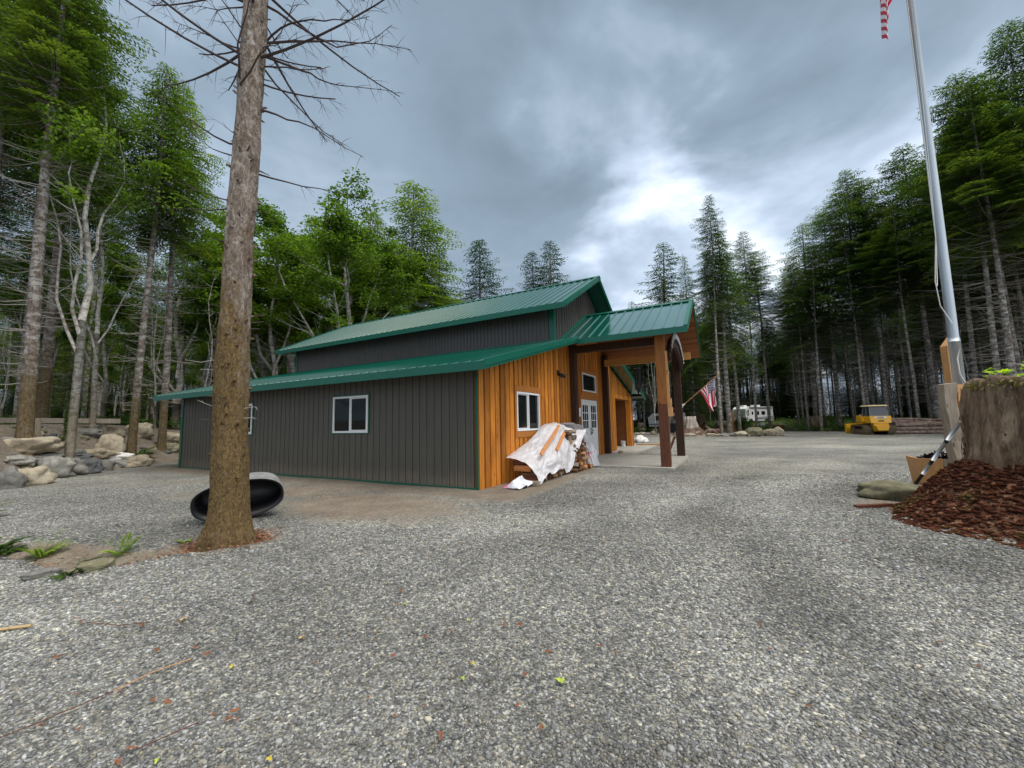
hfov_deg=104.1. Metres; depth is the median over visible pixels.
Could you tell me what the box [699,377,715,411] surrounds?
american flag
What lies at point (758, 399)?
hemlock tree
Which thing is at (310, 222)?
alder tree
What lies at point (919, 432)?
log
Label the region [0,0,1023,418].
sky
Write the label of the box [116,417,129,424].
fern
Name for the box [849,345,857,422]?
bare alder
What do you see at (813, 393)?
fir tree
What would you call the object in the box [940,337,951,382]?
slab post
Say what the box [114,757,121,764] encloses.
fallen leaf
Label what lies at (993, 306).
fir tree
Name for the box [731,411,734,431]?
split post
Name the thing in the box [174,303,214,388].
fir tree
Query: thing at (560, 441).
plank
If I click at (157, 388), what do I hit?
alder tree
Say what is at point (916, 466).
planter box
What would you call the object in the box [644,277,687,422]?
cedar tree
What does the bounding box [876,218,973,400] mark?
fir tree
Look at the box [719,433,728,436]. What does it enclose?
boulder
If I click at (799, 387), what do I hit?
fir tree
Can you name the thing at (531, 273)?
spruce tree
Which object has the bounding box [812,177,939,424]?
fir tree
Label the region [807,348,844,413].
fir tree
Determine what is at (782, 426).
fallen log
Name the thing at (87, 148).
alder tree
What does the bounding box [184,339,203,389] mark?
alder tree
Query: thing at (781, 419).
ground cover
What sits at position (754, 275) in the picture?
fir tree
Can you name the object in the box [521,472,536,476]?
firewood log
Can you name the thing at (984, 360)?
bare alder
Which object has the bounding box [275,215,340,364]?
fir tree
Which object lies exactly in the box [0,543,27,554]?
fern
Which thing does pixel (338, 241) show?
alder tree
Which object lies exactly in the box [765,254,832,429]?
fir tree
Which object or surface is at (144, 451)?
fern
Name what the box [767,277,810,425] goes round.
fir tree
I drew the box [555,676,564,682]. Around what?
fallen leaf
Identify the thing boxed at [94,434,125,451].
boulder
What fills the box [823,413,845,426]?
shrub
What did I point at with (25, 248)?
fir tree
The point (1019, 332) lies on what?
fir tree
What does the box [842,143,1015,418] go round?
fir tree
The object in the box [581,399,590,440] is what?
door leaf
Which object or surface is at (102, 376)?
alder tree
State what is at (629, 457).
porch slab
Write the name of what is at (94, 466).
boulder
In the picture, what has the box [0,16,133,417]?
fir tree
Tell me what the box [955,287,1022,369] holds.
fir tree
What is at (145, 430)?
boulder
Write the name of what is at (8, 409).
wood
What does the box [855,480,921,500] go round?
boulder
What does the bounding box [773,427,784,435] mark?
boulder
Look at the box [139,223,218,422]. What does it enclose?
fir tree
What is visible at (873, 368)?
fir tree
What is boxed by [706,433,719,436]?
boulder
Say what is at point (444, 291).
fir tree
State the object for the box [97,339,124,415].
alder tree
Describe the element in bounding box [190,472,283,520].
stock tank
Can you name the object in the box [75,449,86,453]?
boulder
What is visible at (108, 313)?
alder tree
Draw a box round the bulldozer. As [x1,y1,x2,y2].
[844,405,894,434]
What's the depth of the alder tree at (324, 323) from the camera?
32.71 m
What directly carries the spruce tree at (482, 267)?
on the ground at (410, 507)
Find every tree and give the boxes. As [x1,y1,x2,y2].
[0,0,115,369]
[0,0,149,423]
[0,0,158,456]
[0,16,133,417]
[0,148,48,323]
[0,200,94,393]
[0,214,26,384]
[0,232,85,369]
[0,308,18,364]
[0,344,18,416]
[4,36,181,457]
[9,239,94,368]
[11,340,65,378]
[15,288,90,417]
[27,157,170,428]
[35,146,169,423]
[39,264,112,416]
[41,276,94,405]
[55,270,117,407]
[58,243,136,416]
[61,232,152,418]
[79,331,109,417]
[86,61,224,453]
[88,80,229,451]
[89,222,221,427]
[90,321,120,405]
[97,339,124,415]
[100,250,183,418]
[111,296,148,418]
[119,0,418,551]
[121,348,159,417]
[128,270,180,418]
[131,324,174,419]
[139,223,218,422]
[139,285,189,419]
[153,357,175,417]
[159,303,186,405]
[171,335,196,389]
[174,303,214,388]
[179,292,213,387]
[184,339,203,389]
[187,353,198,388]
[188,208,267,386]
[194,214,330,378]
[194,309,215,374]
[208,229,326,372]
[210,226,315,373]
[214,222,318,377]
[250,336,286,376]
[250,350,260,378]
[252,167,437,340]
[266,215,362,337]
[266,354,286,375]
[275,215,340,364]
[305,274,357,333]
[332,216,401,317]
[333,226,437,323]
[337,208,411,323]
[343,179,465,319]
[413,246,464,310]
[427,280,458,304]
[450,239,513,302]
[516,251,548,289]
[524,240,570,288]
[625,363,655,427]
[626,301,653,424]
[626,364,655,418]
[629,242,738,422]
[641,364,655,428]
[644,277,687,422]
[644,373,653,414]
[674,257,721,415]
[681,232,765,432]
[682,358,713,425]
[684,348,706,413]
[685,194,744,433]
[692,253,732,424]
[697,317,728,425]
[698,316,734,420]
[699,254,766,431]
[699,318,744,420]
[726,231,781,426]
[733,251,801,428]
[749,372,764,406]
[754,222,854,415]
[756,325,797,418]
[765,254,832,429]
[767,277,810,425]
[770,209,888,428]
[772,265,818,426]
[773,241,857,430]
[786,343,810,399]
[787,268,841,425]
[791,337,811,415]
[795,168,921,404]
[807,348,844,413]
[807,348,850,412]
[810,326,841,413]
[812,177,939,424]
[814,260,884,422]
[816,331,858,413]
[818,236,893,406]
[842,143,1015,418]
[845,355,876,410]
[846,318,888,404]
[847,203,950,417]
[849,226,916,423]
[850,289,887,404]
[856,325,878,403]
[859,224,908,415]
[864,224,927,417]
[867,313,921,417]
[873,68,1023,375]
[875,314,894,402]
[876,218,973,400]
[881,120,1023,380]
[886,303,933,417]
[888,171,1010,381]
[889,301,939,418]
[893,317,924,415]
[894,266,1022,383]
[895,289,958,418]
[898,304,964,406]
[899,289,993,393]
[905,69,1023,375]
[909,16,1023,372]
[914,308,980,364]
[915,127,1023,376]
[923,321,942,383]
[934,151,1023,346]
[943,244,1018,378]
[954,251,1023,375]
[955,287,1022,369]
[956,264,1023,373]
[956,296,986,374]
[961,244,1023,372]
[963,295,1023,375]
[964,298,1002,376]
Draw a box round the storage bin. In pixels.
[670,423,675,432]
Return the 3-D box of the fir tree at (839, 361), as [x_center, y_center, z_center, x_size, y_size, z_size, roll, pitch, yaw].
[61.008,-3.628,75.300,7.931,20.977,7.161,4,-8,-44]
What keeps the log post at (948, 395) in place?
on the ground at (410, 507)
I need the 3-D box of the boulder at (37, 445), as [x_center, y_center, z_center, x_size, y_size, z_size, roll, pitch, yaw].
[-16.020,2.060,13.046,1.384,0.651,2.000,-6,-7,39]
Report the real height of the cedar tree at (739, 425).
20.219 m
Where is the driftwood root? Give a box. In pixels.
[704,424,724,433]
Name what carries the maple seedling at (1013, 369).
on the tree stump at (991, 412)
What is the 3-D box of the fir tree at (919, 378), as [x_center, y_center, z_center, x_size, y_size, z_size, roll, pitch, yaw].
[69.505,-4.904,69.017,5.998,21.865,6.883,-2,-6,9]
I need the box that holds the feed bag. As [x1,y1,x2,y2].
[503,476,532,488]
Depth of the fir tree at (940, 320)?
40.43 m
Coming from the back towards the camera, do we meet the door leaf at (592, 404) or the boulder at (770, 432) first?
the boulder at (770, 432)
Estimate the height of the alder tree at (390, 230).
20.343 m
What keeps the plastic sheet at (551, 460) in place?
on the firewood log
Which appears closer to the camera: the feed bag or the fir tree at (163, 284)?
the feed bag
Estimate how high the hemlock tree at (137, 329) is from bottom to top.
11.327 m
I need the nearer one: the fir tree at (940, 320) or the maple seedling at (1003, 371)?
the maple seedling at (1003, 371)
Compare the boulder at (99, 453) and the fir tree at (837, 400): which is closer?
the boulder at (99, 453)
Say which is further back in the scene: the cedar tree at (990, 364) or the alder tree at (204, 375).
the cedar tree at (990, 364)
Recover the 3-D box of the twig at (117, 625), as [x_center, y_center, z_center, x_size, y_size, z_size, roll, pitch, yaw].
[-3.015,1.820,3.032,0.501,0.006,0.053,-1,-5,2]
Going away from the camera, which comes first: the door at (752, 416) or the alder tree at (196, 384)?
the alder tree at (196, 384)
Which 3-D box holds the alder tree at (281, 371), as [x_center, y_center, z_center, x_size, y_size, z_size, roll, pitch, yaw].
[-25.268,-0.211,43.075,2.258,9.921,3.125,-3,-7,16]
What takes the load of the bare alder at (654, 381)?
on the ground at (410, 507)
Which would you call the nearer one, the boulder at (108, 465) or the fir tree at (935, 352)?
the boulder at (108, 465)
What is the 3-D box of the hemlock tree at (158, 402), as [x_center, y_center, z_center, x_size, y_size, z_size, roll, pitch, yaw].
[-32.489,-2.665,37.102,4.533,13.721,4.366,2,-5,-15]
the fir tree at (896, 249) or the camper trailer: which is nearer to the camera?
the fir tree at (896, 249)
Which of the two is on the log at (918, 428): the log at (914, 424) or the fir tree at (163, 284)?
the log at (914, 424)
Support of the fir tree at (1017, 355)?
on the ground at (410, 507)
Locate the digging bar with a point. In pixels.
(956, 427)
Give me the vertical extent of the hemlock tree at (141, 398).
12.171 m
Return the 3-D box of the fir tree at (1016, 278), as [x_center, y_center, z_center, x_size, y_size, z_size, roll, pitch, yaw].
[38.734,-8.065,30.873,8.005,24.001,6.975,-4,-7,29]
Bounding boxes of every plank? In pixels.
[539,425,559,455]
[555,432,565,451]
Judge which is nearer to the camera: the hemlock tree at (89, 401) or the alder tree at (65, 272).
the alder tree at (65, 272)
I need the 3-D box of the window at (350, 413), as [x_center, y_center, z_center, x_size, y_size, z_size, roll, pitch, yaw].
[-4.477,0.845,11.071,1.410,1.010,0.065,-4,-6,29]
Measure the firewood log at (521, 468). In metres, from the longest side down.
0.420 x 0.143 x 0.137 m
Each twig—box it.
[0,624,32,630]
[0,691,112,737]
[86,622,149,625]
[113,658,190,691]
[139,721,199,748]
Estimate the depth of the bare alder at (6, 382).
25.38 m
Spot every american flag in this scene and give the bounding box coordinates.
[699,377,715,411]
[880,0,891,38]
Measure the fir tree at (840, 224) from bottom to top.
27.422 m
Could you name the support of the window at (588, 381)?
in the barn
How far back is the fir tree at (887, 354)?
72.07 m
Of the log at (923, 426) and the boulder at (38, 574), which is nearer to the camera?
the boulder at (38, 574)
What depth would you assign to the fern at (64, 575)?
4.08 m
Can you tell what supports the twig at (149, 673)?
on the ground at (410, 507)
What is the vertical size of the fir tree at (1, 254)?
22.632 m
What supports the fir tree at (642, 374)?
on the ground at (410, 507)
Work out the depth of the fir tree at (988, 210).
25.22 m
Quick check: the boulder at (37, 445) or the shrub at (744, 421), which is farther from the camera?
the shrub at (744, 421)
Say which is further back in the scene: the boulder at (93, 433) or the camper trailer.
the camper trailer
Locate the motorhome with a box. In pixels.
[733,405,773,422]
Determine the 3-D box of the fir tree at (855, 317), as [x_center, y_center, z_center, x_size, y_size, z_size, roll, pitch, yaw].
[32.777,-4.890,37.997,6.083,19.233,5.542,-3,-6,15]
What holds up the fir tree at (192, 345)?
on the ground at (410, 507)
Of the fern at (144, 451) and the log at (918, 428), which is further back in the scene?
the log at (918, 428)
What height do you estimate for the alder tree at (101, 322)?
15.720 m
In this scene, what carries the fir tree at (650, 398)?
on the ground at (410, 507)
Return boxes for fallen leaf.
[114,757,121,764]
[438,731,443,739]
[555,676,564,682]
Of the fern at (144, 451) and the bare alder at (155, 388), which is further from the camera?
the bare alder at (155, 388)
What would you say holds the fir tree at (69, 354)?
on the ground at (410, 507)
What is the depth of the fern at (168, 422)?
21.60 m
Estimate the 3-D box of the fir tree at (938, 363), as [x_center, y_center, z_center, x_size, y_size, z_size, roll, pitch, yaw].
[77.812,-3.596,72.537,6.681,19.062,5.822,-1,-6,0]
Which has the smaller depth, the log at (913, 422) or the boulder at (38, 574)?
the boulder at (38, 574)
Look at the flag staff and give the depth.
15.75 m
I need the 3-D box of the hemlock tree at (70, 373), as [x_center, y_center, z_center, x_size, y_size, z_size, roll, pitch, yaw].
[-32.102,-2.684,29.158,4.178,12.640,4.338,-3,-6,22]
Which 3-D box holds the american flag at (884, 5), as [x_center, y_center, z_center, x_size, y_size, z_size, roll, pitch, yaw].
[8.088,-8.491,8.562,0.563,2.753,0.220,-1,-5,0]
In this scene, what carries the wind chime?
hanging from the barn
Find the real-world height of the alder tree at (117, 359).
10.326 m
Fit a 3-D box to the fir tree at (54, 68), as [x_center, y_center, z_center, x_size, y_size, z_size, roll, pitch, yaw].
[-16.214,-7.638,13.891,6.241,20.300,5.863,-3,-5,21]
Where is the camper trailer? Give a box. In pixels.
[648,413,684,426]
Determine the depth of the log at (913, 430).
30.72 m
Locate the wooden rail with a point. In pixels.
(103, 424)
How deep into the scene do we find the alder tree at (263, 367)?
34.38 m
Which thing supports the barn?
on the ground at (410, 507)
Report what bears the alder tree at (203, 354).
on the ground at (410, 507)
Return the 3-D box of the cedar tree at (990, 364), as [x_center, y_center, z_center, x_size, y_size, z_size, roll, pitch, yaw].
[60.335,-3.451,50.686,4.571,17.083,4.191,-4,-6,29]
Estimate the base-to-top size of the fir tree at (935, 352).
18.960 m
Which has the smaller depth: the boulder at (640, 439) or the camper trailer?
the boulder at (640, 439)
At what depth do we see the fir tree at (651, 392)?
56.00 m
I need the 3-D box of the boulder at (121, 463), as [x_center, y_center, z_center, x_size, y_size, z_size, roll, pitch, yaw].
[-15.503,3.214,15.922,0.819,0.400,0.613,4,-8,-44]
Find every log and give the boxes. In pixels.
[512,460,526,465]
[514,465,530,471]
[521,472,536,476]
[523,477,537,480]
[755,425,784,428]
[891,418,941,421]
[891,420,941,422]
[893,422,934,423]
[893,423,942,426]
[894,427,942,429]
[895,430,932,430]
[895,430,943,433]
[904,426,942,426]
[923,418,940,420]
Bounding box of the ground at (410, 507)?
[0,415,1023,767]
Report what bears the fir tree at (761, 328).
on the ground at (410, 507)
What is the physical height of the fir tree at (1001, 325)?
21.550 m
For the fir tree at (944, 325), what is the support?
on the ground at (410, 507)
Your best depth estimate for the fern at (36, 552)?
5.11 m
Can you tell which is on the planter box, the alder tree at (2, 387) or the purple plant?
the purple plant
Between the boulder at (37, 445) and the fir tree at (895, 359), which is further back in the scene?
the fir tree at (895, 359)
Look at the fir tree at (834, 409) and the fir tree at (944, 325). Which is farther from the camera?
the fir tree at (834, 409)
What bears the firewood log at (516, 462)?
on the firewood log at (521, 468)
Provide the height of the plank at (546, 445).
0.772 m
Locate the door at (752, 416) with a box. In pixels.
[750,409,754,419]
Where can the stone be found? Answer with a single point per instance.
(85, 437)
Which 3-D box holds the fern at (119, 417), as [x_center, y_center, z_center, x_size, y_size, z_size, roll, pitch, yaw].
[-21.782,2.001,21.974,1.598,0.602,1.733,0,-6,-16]
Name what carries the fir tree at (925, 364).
on the ground at (410, 507)
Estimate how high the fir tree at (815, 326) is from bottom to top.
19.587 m
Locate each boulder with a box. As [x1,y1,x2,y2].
[0,466,27,488]
[4,436,64,453]
[6,455,38,464]
[18,465,58,485]
[19,567,62,580]
[33,456,76,477]
[34,452,64,457]
[44,433,58,436]
[72,458,88,474]
[74,453,93,458]
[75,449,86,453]
[75,558,115,573]
[78,428,103,437]
[81,458,103,473]
[85,448,120,458]
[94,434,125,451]
[102,459,115,470]
[106,426,125,437]
[107,452,134,460]
[115,460,127,467]
[123,454,153,467]
[124,422,153,438]
[156,432,179,442]
[167,443,178,452]
[634,435,648,442]
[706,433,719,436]
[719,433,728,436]
[734,431,747,436]
[745,427,764,436]
[763,429,776,435]
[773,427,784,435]
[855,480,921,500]
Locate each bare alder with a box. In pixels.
[0,257,20,416]
[108,296,135,416]
[110,330,123,417]
[139,247,179,428]
[199,269,219,386]
[646,363,656,435]
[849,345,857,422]
[959,318,974,380]
[976,325,990,375]
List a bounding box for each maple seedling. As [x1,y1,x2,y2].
[984,367,1014,377]
[995,361,1023,376]
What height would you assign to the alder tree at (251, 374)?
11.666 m
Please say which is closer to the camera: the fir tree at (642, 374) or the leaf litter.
the leaf litter
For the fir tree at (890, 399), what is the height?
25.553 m
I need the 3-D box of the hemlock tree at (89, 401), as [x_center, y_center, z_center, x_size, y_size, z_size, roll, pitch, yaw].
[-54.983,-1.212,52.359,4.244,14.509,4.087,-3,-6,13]
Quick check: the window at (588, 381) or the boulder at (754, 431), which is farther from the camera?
the boulder at (754, 431)
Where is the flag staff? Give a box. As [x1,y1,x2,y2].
[682,374,717,406]
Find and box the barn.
[153,275,701,489]
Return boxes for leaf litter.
[2,513,341,573]
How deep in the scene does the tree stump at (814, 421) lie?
44.10 m
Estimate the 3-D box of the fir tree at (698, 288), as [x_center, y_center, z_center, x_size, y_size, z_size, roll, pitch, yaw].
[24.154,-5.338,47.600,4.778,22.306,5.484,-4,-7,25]
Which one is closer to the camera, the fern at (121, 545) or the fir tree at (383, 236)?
the fern at (121, 545)
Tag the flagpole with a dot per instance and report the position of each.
(953, 340)
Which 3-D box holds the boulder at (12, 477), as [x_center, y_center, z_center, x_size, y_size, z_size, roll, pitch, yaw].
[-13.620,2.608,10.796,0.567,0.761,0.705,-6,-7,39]
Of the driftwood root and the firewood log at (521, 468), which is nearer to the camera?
the firewood log at (521, 468)
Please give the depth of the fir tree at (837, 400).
44.62 m
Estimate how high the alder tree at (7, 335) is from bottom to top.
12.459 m
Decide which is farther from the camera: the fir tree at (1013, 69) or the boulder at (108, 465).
the fir tree at (1013, 69)
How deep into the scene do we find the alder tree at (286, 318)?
28.76 m
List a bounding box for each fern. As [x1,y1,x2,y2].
[0,536,32,552]
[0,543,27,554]
[14,529,73,557]
[43,560,89,579]
[59,433,79,440]
[98,529,149,556]
[103,415,126,424]
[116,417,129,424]
[135,447,158,455]
[151,420,174,426]
[805,426,819,430]
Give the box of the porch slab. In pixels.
[586,445,688,469]
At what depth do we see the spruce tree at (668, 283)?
46.54 m
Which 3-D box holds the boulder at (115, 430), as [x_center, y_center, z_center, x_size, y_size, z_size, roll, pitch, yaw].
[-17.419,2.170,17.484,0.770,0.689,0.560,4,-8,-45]
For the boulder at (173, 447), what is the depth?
19.07 m
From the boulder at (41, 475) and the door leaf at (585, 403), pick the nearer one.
the boulder at (41, 475)
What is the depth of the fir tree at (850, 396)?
45.79 m
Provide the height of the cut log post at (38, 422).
0.860 m
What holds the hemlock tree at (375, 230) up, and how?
on the ground at (410, 507)
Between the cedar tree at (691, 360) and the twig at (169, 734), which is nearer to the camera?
the twig at (169, 734)
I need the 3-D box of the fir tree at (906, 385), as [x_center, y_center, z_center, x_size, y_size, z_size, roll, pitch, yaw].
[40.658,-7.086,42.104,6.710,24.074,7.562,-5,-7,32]
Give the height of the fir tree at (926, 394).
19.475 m
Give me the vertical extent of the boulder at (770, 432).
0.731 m
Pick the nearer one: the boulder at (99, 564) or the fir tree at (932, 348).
the boulder at (99, 564)
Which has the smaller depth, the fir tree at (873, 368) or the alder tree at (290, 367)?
the alder tree at (290, 367)
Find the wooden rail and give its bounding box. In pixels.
[0,418,120,433]
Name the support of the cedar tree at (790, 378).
on the ground at (410, 507)
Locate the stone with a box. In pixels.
[79,436,90,439]
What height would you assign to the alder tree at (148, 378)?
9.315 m
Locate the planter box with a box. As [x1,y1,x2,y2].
[906,455,947,484]
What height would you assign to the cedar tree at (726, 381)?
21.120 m
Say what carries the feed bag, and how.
on the ground at (410, 507)
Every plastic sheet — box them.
[506,422,585,483]
[561,423,599,465]
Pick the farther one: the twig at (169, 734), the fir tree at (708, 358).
the fir tree at (708, 358)
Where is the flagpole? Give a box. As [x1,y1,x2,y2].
[906,0,965,383]
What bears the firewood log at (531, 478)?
on the wood block
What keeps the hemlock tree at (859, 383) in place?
on the ground at (410, 507)
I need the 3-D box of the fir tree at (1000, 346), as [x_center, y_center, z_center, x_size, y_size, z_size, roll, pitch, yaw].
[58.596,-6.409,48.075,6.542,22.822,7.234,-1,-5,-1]
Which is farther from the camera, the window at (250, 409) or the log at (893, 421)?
the log at (893, 421)
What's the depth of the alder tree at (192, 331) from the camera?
26.80 m
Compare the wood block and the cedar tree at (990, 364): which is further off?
the cedar tree at (990, 364)
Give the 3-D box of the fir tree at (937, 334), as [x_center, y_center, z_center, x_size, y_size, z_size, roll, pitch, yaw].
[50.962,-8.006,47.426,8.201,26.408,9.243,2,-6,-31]
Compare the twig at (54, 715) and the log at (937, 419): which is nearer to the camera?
the twig at (54, 715)
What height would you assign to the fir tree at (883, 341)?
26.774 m
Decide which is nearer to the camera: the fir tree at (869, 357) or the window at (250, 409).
the window at (250, 409)
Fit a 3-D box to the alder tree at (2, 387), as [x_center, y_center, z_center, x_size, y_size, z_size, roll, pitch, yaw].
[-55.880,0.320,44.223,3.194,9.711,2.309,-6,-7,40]
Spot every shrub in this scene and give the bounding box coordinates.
[733,416,752,430]
[784,418,805,426]
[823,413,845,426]
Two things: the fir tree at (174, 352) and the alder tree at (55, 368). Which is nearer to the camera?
the alder tree at (55, 368)
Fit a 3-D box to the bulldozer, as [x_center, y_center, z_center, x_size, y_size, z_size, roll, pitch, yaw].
[28.027,2.805,31.179,2.247,2.263,3.255,-3,-6,19]
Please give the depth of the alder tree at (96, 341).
17.17 m
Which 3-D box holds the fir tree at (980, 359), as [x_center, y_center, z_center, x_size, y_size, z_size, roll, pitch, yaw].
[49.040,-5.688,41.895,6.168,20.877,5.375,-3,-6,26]
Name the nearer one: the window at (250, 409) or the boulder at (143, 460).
the window at (250, 409)
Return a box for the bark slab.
[853,503,893,507]
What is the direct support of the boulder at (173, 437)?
on the ground at (410, 507)
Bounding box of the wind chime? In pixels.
[633,352,640,394]
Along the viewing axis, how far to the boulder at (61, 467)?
12.84 m
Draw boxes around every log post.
[34,419,41,436]
[936,383,963,462]
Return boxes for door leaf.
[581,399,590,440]
[589,400,598,455]
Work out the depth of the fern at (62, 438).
14.55 m
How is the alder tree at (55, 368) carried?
on the ground at (410, 507)
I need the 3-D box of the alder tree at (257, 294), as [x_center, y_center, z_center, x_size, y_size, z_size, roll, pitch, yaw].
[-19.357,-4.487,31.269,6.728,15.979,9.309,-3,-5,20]
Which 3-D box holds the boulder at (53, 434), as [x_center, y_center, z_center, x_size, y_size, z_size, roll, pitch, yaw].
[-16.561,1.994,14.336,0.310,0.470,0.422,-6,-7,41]
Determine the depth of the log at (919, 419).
31.69 m
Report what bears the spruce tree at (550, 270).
on the ground at (410, 507)
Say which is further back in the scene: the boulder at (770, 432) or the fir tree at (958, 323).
the fir tree at (958, 323)
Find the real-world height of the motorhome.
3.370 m
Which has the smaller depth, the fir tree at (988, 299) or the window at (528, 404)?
the window at (528, 404)
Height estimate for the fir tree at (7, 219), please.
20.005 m
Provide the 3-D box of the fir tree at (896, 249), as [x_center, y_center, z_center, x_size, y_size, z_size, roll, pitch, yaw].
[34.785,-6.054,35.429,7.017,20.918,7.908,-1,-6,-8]
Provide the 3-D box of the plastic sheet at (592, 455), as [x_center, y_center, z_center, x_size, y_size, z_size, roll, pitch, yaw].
[2.101,1.940,12.786,1.351,1.412,0.407,1,-6,-22]
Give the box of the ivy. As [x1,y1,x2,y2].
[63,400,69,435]
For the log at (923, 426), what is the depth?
30.89 m
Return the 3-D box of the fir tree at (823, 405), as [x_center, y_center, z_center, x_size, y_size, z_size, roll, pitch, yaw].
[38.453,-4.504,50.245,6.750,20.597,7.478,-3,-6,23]
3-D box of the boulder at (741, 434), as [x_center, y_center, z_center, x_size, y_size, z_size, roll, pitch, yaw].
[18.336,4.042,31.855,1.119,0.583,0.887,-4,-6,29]
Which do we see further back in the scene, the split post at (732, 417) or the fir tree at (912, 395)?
the fir tree at (912, 395)
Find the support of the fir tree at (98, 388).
on the ground at (410, 507)
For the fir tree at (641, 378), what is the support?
on the ground at (410, 507)
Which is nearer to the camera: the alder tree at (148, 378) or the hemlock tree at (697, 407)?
the alder tree at (148, 378)
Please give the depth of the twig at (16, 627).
3.02 m
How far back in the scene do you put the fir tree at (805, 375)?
79.20 m
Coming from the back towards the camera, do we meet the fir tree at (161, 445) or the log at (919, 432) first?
the log at (919, 432)
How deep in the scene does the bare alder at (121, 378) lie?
27.50 m
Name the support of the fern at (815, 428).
on the ground at (410, 507)
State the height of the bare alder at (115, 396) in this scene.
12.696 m
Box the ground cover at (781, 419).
[0,414,928,431]
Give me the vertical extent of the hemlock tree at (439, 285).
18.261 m
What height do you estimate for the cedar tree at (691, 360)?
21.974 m
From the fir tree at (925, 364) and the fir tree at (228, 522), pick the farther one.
the fir tree at (925, 364)
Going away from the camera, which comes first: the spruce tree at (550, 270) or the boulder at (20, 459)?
the boulder at (20, 459)
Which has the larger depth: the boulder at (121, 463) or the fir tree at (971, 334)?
the fir tree at (971, 334)
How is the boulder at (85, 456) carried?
on the ground at (410, 507)
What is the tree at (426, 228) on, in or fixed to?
on the ground at (410, 507)
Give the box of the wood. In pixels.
[0,284,1022,427]
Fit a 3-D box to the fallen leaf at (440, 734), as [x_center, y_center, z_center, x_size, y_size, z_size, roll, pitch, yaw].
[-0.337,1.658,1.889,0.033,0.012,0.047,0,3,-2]
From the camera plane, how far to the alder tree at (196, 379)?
55.12 m
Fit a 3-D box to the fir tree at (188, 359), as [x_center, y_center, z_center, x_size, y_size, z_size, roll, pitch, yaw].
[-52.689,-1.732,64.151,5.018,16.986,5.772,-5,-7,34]
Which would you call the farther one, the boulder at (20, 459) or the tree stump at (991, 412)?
the boulder at (20, 459)
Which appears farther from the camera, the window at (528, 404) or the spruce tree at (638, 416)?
the spruce tree at (638, 416)
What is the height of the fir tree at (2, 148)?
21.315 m
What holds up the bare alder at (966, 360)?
on the ground at (410, 507)
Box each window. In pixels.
[248,404,252,433]
[332,395,367,432]
[516,391,539,430]
[582,372,595,392]
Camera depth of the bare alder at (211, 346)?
25.07 m
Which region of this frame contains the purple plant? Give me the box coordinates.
[917,450,947,458]
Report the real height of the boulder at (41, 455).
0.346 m
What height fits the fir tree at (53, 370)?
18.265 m
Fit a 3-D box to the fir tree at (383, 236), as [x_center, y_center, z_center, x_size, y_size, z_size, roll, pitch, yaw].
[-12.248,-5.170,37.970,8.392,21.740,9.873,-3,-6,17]
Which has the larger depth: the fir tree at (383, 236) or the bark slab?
the fir tree at (383, 236)
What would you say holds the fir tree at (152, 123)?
on the ground at (410, 507)
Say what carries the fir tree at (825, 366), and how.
on the ground at (410, 507)
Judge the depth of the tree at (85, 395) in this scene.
32.80 m
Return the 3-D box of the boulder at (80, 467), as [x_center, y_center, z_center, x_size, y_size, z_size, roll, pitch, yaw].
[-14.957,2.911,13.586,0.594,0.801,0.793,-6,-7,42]
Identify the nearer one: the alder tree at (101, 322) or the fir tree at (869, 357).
the alder tree at (101, 322)
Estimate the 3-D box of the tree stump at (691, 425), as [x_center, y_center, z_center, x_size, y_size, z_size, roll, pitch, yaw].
[16.494,3.885,36.975,3.413,1.760,3.044,-1,-5,0]
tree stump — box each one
[673,416,705,434]
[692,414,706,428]
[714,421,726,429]
[805,416,819,428]
[891,375,1023,549]
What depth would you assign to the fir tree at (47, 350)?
17.53 m
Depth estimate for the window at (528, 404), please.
11.25 m
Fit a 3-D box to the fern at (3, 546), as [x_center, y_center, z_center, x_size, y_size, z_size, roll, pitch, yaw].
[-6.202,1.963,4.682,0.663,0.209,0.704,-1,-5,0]
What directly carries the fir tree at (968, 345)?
on the ground at (410, 507)
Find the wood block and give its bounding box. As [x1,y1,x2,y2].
[528,480,542,485]
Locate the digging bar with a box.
[914,422,960,483]
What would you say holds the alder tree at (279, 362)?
on the ground at (410, 507)
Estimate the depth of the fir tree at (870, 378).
67.44 m
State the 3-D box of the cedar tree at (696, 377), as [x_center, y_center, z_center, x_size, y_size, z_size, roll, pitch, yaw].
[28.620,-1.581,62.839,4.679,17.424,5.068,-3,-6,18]
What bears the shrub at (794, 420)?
on the ground at (410, 507)
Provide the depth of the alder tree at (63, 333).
23.46 m
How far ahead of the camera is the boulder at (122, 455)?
16.21 m

